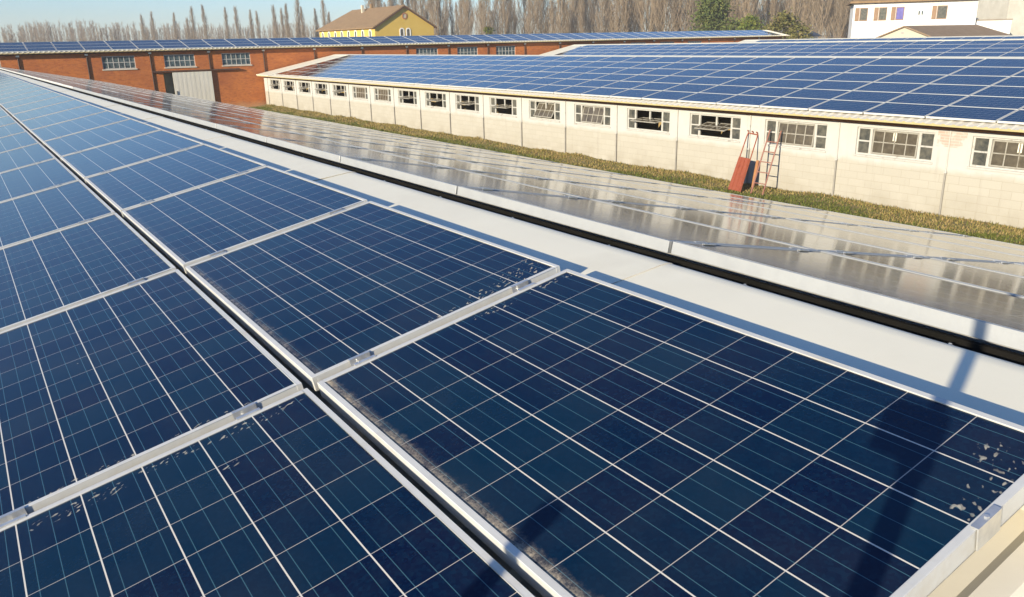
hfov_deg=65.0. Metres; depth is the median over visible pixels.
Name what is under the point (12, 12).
sky
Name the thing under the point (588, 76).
solar panel
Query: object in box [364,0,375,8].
poplar tree
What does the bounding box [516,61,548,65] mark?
solar panel
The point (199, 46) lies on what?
solar panel
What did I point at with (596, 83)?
solar panel
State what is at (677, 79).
solar panel
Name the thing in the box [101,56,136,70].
window
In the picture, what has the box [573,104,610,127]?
window
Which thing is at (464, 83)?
solar panel
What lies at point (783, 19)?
hedge tree
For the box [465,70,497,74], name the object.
solar panel
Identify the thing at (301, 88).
window
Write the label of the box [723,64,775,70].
solar panel
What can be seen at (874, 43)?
solar panel
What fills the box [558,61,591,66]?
solar panel
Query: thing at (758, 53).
solar panel
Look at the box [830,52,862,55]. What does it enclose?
solar panel
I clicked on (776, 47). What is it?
solar panel
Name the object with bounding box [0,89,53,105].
solar panel
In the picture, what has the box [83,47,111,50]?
solar panel
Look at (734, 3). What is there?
poplar tree
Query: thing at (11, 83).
solar panel
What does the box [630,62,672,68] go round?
solar panel
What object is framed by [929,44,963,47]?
solar panel
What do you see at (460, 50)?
window
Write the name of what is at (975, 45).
solar panel
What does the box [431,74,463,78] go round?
solar panel
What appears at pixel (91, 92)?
solar panel
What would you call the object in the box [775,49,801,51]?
solar panel
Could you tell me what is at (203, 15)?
poplar tree
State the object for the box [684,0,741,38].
conifer tree
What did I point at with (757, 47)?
solar panel
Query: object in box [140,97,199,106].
solar panel
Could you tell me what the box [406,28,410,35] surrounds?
window
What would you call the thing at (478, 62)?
solar panel
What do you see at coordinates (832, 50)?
solar panel
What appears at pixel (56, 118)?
solar panel
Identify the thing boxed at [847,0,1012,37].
house
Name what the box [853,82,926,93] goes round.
solar panel
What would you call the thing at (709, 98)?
solar panel
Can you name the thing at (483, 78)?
solar panel
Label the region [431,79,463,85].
solar panel
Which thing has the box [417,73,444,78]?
solar panel
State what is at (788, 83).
solar panel
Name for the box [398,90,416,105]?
window
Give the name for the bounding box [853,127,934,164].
window
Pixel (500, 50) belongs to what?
window
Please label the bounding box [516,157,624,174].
solar panel
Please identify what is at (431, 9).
poplar tree
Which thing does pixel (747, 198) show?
solar panel
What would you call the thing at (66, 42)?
solar panel
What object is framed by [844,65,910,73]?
solar panel
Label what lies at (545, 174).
solar panel
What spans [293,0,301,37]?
poplar tree
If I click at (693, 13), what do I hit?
poplar tree
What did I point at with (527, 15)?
poplar tree
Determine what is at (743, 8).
poplar tree
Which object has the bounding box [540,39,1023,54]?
farm shed
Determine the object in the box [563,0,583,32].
poplar tree
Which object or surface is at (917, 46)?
solar panel
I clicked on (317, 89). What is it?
window
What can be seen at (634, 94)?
solar panel
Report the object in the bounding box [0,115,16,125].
solar panel
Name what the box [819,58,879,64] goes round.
solar panel
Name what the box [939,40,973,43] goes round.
solar panel
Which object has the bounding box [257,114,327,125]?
solar panel
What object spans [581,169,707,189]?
solar panel
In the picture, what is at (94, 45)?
solar panel
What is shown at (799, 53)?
solar panel
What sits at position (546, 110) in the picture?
window
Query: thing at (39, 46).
solar panel
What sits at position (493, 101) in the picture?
window
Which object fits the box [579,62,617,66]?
solar panel
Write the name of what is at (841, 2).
poplar tree
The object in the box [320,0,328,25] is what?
poplar tree
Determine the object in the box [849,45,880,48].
solar panel
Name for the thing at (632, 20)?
poplar tree
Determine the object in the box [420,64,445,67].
solar panel
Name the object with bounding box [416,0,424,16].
poplar tree
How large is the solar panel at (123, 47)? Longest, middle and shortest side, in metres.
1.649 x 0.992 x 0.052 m
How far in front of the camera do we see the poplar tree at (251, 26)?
271.40 m
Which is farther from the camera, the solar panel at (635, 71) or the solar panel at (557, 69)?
the solar panel at (557, 69)
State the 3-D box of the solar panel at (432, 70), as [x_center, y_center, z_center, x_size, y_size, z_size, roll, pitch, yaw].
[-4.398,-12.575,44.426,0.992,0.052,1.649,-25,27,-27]
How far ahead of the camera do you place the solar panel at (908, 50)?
47.34 m
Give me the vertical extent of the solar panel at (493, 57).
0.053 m
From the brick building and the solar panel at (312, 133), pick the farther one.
the brick building
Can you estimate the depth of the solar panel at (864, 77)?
24.78 m
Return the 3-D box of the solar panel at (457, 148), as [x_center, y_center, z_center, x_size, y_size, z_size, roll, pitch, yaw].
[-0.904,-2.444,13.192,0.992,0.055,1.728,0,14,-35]
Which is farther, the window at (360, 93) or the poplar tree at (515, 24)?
the poplar tree at (515, 24)
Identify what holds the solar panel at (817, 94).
on the farm shed at (972, 170)
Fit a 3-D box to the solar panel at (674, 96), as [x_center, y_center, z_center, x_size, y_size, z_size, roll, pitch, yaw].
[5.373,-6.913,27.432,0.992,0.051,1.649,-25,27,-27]
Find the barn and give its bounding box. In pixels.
[976,0,1023,34]
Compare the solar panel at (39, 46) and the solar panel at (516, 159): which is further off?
the solar panel at (39, 46)
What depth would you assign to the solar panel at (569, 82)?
33.23 m
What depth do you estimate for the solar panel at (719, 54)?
57.56 m
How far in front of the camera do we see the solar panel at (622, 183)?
8.60 m
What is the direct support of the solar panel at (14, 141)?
on the farm shed at (980, 375)
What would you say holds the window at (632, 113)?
in the farm shed at (972, 170)
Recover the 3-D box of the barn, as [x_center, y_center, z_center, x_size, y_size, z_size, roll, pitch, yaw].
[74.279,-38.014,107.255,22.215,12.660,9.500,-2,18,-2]
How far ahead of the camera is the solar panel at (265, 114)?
18.08 m
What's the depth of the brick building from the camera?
60.06 m
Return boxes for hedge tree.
[756,8,813,38]
[782,31,814,38]
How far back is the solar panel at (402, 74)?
45.26 m
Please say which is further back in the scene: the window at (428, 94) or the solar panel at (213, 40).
the solar panel at (213, 40)
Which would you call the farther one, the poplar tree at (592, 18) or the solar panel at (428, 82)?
the poplar tree at (592, 18)
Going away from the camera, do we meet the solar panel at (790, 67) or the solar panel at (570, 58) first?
the solar panel at (790, 67)
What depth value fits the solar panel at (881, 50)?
48.62 m
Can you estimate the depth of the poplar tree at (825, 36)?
189.10 m
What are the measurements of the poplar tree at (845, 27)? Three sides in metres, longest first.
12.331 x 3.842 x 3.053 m
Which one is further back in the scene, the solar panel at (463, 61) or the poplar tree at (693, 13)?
the poplar tree at (693, 13)
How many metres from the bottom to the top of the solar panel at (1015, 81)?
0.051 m
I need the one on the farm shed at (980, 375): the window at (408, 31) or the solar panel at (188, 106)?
the solar panel at (188, 106)
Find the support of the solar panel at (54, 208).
on the farm shed at (980, 375)
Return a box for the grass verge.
[255,104,1023,245]
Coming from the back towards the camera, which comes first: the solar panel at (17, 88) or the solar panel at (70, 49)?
the solar panel at (70, 49)
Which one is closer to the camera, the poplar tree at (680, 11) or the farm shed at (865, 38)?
the farm shed at (865, 38)
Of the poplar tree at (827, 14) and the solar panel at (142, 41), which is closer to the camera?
the solar panel at (142, 41)
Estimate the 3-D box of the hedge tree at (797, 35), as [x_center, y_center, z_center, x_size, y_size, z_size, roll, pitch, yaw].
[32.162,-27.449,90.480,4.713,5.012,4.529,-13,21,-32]
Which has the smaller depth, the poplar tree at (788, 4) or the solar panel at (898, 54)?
the solar panel at (898, 54)
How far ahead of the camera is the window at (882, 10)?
98.96 m
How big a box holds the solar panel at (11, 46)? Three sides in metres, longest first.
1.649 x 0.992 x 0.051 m
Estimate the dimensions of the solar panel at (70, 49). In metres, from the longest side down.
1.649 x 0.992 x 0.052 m
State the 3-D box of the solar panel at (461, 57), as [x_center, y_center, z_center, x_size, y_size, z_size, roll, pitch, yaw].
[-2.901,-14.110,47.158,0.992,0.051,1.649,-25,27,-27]
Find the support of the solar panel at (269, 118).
on the farm shed at (980, 375)
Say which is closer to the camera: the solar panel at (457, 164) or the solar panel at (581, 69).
the solar panel at (457, 164)
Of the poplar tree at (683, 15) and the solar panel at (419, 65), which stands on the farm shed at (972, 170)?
the solar panel at (419, 65)
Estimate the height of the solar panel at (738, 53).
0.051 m
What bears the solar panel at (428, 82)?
on the farm shed at (972, 170)
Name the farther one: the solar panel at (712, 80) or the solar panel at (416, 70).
the solar panel at (416, 70)
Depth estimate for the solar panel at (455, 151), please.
11.34 m
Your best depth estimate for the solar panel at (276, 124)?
11.47 m
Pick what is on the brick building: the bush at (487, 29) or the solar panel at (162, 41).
the solar panel at (162, 41)
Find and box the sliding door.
[172,71,214,100]
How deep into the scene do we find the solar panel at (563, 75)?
35.03 m
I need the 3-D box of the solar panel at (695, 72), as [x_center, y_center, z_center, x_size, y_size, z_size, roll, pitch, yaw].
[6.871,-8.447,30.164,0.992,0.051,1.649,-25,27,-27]
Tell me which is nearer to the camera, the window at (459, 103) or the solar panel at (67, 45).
the window at (459, 103)
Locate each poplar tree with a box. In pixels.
[139,15,148,39]
[149,11,156,39]
[172,12,179,39]
[185,16,189,38]
[188,6,196,38]
[201,5,208,38]
[222,7,230,38]
[233,6,241,38]
[248,9,255,48]
[255,11,260,37]
[271,4,279,37]
[278,7,285,37]
[283,3,290,37]
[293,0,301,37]
[299,6,306,37]
[313,8,318,36]
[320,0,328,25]
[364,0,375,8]
[373,0,380,7]
[409,0,416,11]
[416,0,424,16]
[422,0,431,20]
[423,0,436,28]
[427,0,438,33]
[431,0,443,34]
[434,0,446,34]
[442,0,448,34]
[447,0,455,34]
[452,1,459,34]
[454,0,476,34]
[457,0,463,34]
[460,0,474,43]
[473,0,489,34]
[475,0,496,34]
[489,0,514,33]
[490,0,503,33]
[504,0,518,42]
[513,0,536,33]
[513,14,520,33]
[523,0,531,32]
[524,0,540,33]
[529,0,546,33]
[534,0,547,33]
[539,0,556,33]
[546,0,559,32]
[553,2,559,32]
[555,0,566,32]
[561,0,573,32]
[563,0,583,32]
[567,0,581,32]
[570,3,590,32]
[575,0,594,32]
[585,0,600,32]
[586,0,602,32]
[592,0,612,32]
[597,0,609,32]
[605,0,621,31]
[606,0,628,31]
[609,0,628,31]
[621,0,631,31]
[624,0,637,31]
[626,0,643,31]
[632,0,661,31]
[632,0,662,31]
[635,0,641,39]
[651,0,682,31]
[654,0,677,31]
[667,3,681,29]
[670,0,691,30]
[672,0,684,30]
[677,0,690,30]
[677,0,698,30]
[686,0,699,29]
[728,0,738,23]
[734,0,758,19]
[735,0,751,26]
[743,0,759,16]
[749,0,764,18]
[758,0,772,29]
[760,1,770,25]
[769,0,778,30]
[769,0,782,31]
[776,0,788,32]
[783,0,791,30]
[785,0,810,30]
[790,0,815,28]
[803,0,827,33]
[808,0,836,38]
[811,1,830,36]
[820,3,831,37]
[825,2,840,37]
[827,0,850,37]
[829,0,850,37]
[840,0,851,37]
[842,0,849,37]
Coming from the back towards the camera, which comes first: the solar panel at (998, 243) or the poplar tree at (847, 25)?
the poplar tree at (847, 25)
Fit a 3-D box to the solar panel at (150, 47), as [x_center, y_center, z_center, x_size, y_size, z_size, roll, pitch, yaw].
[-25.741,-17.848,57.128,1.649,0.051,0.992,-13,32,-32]
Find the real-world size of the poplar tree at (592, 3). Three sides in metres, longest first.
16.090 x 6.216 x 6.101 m
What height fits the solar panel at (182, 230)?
0.054 m
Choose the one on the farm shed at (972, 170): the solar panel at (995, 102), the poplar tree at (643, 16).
the solar panel at (995, 102)
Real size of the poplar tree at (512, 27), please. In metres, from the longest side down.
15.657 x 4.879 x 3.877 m
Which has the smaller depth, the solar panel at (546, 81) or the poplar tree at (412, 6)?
the solar panel at (546, 81)
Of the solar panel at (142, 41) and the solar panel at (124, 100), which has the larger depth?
the solar panel at (142, 41)
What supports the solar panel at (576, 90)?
on the farm shed at (972, 170)
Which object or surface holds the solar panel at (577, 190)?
on the farm shed at (980, 375)
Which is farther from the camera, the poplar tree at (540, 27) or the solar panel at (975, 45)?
the poplar tree at (540, 27)
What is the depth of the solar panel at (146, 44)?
57.78 m
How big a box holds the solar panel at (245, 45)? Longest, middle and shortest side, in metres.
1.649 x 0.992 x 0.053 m
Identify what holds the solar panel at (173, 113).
on the farm shed at (980, 375)
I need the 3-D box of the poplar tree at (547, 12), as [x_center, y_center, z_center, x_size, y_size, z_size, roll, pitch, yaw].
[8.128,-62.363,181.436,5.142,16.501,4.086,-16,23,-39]
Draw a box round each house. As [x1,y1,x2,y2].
[316,4,436,46]
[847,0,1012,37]
[875,25,1009,37]
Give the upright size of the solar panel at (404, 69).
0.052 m
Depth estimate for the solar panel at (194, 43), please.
59.58 m
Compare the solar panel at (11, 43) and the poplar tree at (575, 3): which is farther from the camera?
the poplar tree at (575, 3)
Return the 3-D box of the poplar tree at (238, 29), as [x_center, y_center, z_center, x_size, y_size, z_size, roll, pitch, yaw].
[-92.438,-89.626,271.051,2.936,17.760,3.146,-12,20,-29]
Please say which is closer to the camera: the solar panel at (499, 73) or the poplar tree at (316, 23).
the solar panel at (499, 73)
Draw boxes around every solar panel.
[0,42,23,45]
[0,45,24,48]
[0,48,27,52]
[0,80,24,87]
[0,82,29,90]
[0,84,35,94]
[0,86,44,98]
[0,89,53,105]
[0,92,61,110]
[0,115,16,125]
[0,122,25,137]
[0,131,38,152]
[0,143,55,172]
[0,158,79,201]
[0,180,114,248]
[0,213,175,331]
[0,269,303,515]
[0,388,534,596]
[6,95,73,116]
[12,99,88,123]
[20,104,106,132]
[23,42,51,44]
[25,45,53,48]
[27,48,56,51]
[30,110,130,144]
[43,118,160,160]
[51,41,78,44]
[53,44,81,47]
[55,47,84,50]
[60,129,203,182]
[73,87,130,95]
[78,41,105,44]
[81,44,108,46]
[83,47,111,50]
[83,89,148,99]
[85,144,265,216]
[96,93,166,103]
[104,40,130,43]
[107,43,134,46]
[110,46,137,49]
[111,97,192,109]
[122,93,180,102]
[122,166,367,273]
[129,101,219,115]
[130,40,156,42]
[133,43,158,45]
[136,45,163,48]
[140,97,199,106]
[151,107,255,123]
[153,100,224,111]
[155,40,179,42]
[158,42,183,44]
[161,45,187,48]
[175,105,253,117]
[179,39,203,41]
[179,114,298,133]
[182,42,206,44]
[185,201,560,390]
[186,44,212,47]
[186,103,245,112]
[198,110,282,123]
[202,39,225,41]
[205,107,276,118]
[206,41,230,43]
[209,44,235,47]
[216,124,365,148]
[224,116,330,133]
[228,41,253,43]
[232,44,257,46]
[235,113,306,124]
[236,110,295,119]
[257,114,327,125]
[259,118,342,131]
[264,125,384,144]
[267,137,454,168]
[282,119,359,131]
[293,125,393,141]
[301,120,367,130]
[309,135,450,158]
[313,125,401,139]
[317,269,1023,596]
[333,126,410,138]
[335,134,450,152]
[340,156,588,198]
[345,126,410,136]
[349,75,372,80]
[359,134,450,148]
[360,76,386,80]
[370,149,552,179]
[371,133,454,146]
[373,76,399,81]
[376,71,401,75]
[378,132,450,143]
[386,77,412,82]
[389,145,531,168]
[391,72,415,76]
[392,67,415,71]
[400,78,429,83]
[400,142,513,160]
[403,73,430,77]
[405,68,431,72]
[407,140,503,155]
[409,63,429,67]
[415,79,446,84]
[416,139,500,152]
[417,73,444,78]
[418,68,444,72]
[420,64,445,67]
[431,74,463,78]
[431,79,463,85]
[434,60,459,63]
[434,69,461,73]
[435,64,462,68]
[448,56,473,59]
[448,64,475,68]
[448,80,482,87]
[449,69,477,74]
[449,75,480,79]
[450,60,476,63]
[457,186,813,252]
[459,169,692,208]
[460,147,556,162]
[460,154,598,176]
[461,160,634,188]
[462,150,569,167]
[464,56,490,59]
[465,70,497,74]
[466,60,493,64]
[466,65,494,69]
[466,81,502,88]
[468,75,498,80]
[480,56,507,59]
[480,60,511,64]
[481,65,514,69]
[484,70,515,75]
[485,82,523,89]
[486,76,518,81]
[497,56,525,59]
[499,60,528,64]
[501,65,532,70]
[503,71,535,76]
[506,77,540,83]
[506,84,544,91]
[514,56,544,60]
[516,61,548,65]
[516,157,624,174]
[519,66,554,71]
[522,72,559,77]
[525,78,563,84]
[525,162,657,183]
[529,85,571,92]
[532,56,565,60]
[536,61,571,65]
[537,169,705,196]
[539,66,575,71]
[544,72,582,78]
[549,79,589,85]
[553,56,587,60]
[554,86,599,94]
[557,180,781,217]
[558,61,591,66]
[563,67,601,72]
[567,73,608,79]
[575,56,610,61]
[575,80,617,86]
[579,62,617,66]
[581,87,628,96]
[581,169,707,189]
[586,67,626,73]
[593,74,635,80]
[593,199,923,257]
[596,56,633,61]
[601,81,648,88]
[604,177,767,203]
[605,62,645,67]
[610,89,659,98]
[612,68,654,74]
[621,57,660,61]
[621,75,666,81]
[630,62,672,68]
[632,82,679,90]
[638,189,853,224]
[639,69,686,75]
[642,91,695,101]
[649,57,690,62]
[652,76,699,83]
[658,63,704,69]
[663,84,717,92]
[669,185,821,209]
[670,69,719,76]
[671,241,1023,350]
[676,57,722,62]
[677,93,735,103]
[683,77,736,84]
[690,63,737,69]
[699,85,756,94]
[699,209,1006,262]
[703,70,756,77]
[706,52,732,55]
[708,57,756,63]
[711,197,914,230]
[717,95,780,106]
[721,78,777,86]
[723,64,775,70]
[725,52,751,55]
[736,49,760,51]
[738,87,800,96]
[740,71,796,78]
[741,57,794,63]
[744,52,771,55]
[745,46,769,48]
[754,43,778,45]
[755,49,780,51]
[760,64,815,71]
[760,79,822,88]
[760,97,828,109]
[764,46,789,48]
[764,52,792,55]
[773,43,797,45]
[773,204,966,235]
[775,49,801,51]
[779,57,833,64]
[781,72,841,80]
[783,89,850,99]
[784,45,811,48]
[785,52,814,55]
[786,218,1023,262]
[792,42,820,45]
[796,49,823,51]
[800,65,861,72]
[804,81,871,90]
[805,45,833,48]
[807,52,837,55]
[809,100,883,113]
[816,42,842,45]
[818,49,846,51]
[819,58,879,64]
[824,73,891,81]
[824,251,1023,296]
[826,45,856,48]
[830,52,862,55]
[831,91,905,102]
[837,42,864,44]
[841,49,870,51]
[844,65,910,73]
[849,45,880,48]
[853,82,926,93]
[855,52,887,55]
[860,41,891,44]
[860,225,1023,256]
[864,102,946,117]
[865,58,929,65]
[866,49,895,52]
[873,45,906,48]
[875,74,946,83]
[881,52,915,55]
[884,41,916,44]
[888,93,967,105]
[891,48,925,51]
[894,66,965,75]
[902,44,934,47]
[909,41,943,44]
[909,52,944,55]
[909,84,988,95]
[914,58,983,66]
[919,48,954,51]
[921,231,1023,249]
[926,106,1017,122]
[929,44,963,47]
[929,75,1008,86]
[931,257,1023,276]
[938,52,974,55]
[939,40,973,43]
[947,48,984,52]
[949,96,1023,110]
[950,67,1023,76]
[957,44,994,47]
[967,40,1003,43]
[969,52,1007,56]
[969,58,1023,66]
[971,86,1023,97]
[978,48,1016,51]
[987,44,1023,47]
[992,77,1023,86]
[997,40,1023,43]
[997,110,1023,124]
[999,52,1023,56]
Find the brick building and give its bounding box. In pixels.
[0,30,789,106]
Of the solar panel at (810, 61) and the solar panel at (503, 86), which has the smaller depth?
the solar panel at (810, 61)
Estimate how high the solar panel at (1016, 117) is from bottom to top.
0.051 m
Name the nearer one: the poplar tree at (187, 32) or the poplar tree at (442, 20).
the poplar tree at (442, 20)
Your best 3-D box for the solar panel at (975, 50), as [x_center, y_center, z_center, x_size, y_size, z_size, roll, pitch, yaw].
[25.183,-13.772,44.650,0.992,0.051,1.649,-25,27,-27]
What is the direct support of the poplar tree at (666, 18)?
on the ground
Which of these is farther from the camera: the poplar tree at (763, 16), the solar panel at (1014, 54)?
the poplar tree at (763, 16)
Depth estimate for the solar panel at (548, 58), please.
40.45 m
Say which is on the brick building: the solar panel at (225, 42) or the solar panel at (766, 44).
the solar panel at (225, 42)
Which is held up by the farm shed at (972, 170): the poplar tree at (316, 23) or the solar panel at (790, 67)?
the solar panel at (790, 67)
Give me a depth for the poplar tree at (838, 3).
150.72 m
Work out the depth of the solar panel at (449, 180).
5.34 m
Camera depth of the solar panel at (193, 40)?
60.39 m
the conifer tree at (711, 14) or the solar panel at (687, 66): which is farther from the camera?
the conifer tree at (711, 14)
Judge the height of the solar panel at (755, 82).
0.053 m
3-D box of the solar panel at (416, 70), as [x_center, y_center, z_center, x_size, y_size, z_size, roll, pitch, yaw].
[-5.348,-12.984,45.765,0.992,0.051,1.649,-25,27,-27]
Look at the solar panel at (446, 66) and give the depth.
44.83 m
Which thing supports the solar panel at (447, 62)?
on the farm shed at (972, 170)
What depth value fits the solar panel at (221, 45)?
59.75 m
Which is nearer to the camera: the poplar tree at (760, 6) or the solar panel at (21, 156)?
the solar panel at (21, 156)
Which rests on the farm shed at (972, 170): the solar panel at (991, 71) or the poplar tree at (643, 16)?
the solar panel at (991, 71)
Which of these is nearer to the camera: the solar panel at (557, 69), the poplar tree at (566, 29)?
the solar panel at (557, 69)
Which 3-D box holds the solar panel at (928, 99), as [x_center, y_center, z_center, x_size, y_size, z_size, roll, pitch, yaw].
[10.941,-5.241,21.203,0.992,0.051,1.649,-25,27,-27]
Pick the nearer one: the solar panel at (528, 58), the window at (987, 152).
the window at (987, 152)
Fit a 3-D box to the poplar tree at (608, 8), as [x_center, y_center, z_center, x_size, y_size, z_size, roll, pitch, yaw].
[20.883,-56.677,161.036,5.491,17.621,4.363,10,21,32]
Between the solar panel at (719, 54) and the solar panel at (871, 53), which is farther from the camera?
the solar panel at (719, 54)
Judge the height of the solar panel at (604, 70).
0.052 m
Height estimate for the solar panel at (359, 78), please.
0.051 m
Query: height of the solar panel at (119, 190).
0.054 m
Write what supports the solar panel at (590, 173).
on the farm shed at (980, 375)
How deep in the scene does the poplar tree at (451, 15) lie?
239.98 m
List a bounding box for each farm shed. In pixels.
[0,69,1023,596]
[256,54,1023,228]
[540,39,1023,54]
[740,35,1023,41]
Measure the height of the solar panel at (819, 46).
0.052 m
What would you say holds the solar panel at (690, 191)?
on the farm shed at (980, 375)
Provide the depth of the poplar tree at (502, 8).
196.52 m
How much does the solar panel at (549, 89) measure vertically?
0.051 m
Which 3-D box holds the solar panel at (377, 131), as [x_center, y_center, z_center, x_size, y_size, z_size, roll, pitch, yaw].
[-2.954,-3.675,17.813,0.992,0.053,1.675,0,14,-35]
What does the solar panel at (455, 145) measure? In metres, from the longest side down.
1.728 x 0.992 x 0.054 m
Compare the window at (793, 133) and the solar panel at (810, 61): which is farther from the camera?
the solar panel at (810, 61)
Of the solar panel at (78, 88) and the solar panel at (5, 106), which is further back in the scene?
the solar panel at (78, 88)
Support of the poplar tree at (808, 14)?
on the ground
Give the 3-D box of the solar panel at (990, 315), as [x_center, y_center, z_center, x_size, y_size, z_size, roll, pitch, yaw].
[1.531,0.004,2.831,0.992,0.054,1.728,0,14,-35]
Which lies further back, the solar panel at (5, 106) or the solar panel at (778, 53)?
the solar panel at (778, 53)
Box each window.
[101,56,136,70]
[164,54,196,67]
[221,53,250,65]
[269,79,279,90]
[283,80,294,92]
[298,82,310,93]
[314,83,327,95]
[332,84,346,98]
[352,86,367,100]
[374,88,390,102]
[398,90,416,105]
[399,28,404,35]
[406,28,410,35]
[416,48,437,54]
[425,92,446,109]
[455,94,478,112]
[457,47,477,54]
[489,97,516,117]
[496,46,514,54]
[528,100,559,122]
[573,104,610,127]
[626,108,669,134]
[688,113,740,142]
[762,119,827,151]
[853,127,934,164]
[854,8,867,20]
[873,7,887,20]
[890,7,904,19]
[931,5,947,18]
[967,136,1023,174]
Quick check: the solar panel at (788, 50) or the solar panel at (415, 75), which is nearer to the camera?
the solar panel at (415, 75)
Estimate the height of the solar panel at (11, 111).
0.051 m
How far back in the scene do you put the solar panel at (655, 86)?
29.18 m
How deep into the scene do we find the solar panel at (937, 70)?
23.89 m
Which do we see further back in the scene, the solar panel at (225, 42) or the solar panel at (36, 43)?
the solar panel at (225, 42)
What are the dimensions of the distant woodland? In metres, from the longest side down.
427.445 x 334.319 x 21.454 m
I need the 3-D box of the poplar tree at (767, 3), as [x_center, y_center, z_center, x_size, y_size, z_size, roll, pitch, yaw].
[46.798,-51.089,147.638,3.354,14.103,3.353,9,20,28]
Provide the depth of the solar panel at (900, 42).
49.57 m
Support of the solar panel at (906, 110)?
on the farm shed at (972, 170)
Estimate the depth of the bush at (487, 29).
142.08 m
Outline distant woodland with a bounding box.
[0,0,844,53]
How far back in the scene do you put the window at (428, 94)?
40.42 m
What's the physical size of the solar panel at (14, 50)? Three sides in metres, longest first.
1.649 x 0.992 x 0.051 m
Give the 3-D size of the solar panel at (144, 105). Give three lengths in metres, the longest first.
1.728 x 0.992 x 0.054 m
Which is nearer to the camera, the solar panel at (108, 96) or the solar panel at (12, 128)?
the solar panel at (12, 128)
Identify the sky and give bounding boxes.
[0,0,848,42]
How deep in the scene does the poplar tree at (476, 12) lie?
179.26 m
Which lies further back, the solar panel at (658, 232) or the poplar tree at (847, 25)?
the poplar tree at (847, 25)
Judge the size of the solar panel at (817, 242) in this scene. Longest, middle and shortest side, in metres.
1.728 x 0.992 x 0.054 m
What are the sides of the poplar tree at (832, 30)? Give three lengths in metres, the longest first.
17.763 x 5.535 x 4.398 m
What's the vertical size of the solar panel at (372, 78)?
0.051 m
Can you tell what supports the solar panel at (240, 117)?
on the farm shed at (980, 375)
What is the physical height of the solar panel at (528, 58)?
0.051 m
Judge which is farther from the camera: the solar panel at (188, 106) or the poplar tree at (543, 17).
the poplar tree at (543, 17)
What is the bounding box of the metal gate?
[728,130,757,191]
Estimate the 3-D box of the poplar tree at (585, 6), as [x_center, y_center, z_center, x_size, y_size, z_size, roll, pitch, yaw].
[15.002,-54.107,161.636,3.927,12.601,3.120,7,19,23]
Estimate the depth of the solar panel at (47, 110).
12.73 m
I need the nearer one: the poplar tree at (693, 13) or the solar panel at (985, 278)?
the solar panel at (985, 278)
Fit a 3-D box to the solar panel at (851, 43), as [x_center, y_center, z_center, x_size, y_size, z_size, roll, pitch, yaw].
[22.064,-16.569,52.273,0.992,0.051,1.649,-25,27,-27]
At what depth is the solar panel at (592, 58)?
37.75 m
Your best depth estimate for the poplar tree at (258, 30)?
262.79 m
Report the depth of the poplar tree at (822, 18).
159.34 m
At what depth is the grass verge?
24.76 m
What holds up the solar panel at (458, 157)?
on the farm shed at (980, 375)
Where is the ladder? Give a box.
[750,130,781,194]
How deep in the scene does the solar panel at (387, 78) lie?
44.80 m
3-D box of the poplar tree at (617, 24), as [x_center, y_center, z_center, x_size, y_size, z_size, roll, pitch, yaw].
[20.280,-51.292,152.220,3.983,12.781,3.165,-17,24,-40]
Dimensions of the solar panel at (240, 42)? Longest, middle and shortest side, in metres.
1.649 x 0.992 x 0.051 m
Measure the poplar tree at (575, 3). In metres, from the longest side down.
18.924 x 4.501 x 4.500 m
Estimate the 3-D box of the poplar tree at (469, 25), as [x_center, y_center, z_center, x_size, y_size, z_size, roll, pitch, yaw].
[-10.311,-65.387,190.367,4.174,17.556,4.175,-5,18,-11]
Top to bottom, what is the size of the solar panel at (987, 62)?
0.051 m
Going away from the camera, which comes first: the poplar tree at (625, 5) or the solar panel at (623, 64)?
the solar panel at (623, 64)
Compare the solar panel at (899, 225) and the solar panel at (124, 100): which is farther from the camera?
the solar panel at (124, 100)
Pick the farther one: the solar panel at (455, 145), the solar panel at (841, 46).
the solar panel at (841, 46)
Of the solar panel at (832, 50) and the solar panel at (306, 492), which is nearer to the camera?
the solar panel at (306, 492)
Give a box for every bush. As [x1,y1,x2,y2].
[483,26,495,34]
[723,13,766,29]
[728,18,744,29]
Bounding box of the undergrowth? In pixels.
[49,28,847,52]
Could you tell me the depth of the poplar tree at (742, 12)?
143.49 m
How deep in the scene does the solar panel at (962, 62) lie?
24.37 m
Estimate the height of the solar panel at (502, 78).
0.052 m
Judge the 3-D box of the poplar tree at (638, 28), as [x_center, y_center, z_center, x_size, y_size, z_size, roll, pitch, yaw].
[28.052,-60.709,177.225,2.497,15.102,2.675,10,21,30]
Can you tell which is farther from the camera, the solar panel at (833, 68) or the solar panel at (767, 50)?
the solar panel at (767, 50)
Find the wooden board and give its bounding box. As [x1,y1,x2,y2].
[751,160,758,187]
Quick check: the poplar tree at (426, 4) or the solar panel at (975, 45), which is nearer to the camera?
the solar panel at (975, 45)
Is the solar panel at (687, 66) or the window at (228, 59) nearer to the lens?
the solar panel at (687, 66)
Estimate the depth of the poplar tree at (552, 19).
166.69 m
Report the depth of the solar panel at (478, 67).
42.13 m
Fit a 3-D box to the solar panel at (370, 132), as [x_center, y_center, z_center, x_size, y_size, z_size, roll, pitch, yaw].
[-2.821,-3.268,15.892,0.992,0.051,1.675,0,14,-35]
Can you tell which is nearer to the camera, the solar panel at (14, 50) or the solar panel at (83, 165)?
the solar panel at (83, 165)
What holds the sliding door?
in the brick building
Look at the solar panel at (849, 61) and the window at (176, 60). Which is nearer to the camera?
the solar panel at (849, 61)
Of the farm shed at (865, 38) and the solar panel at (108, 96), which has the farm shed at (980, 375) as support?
the solar panel at (108, 96)

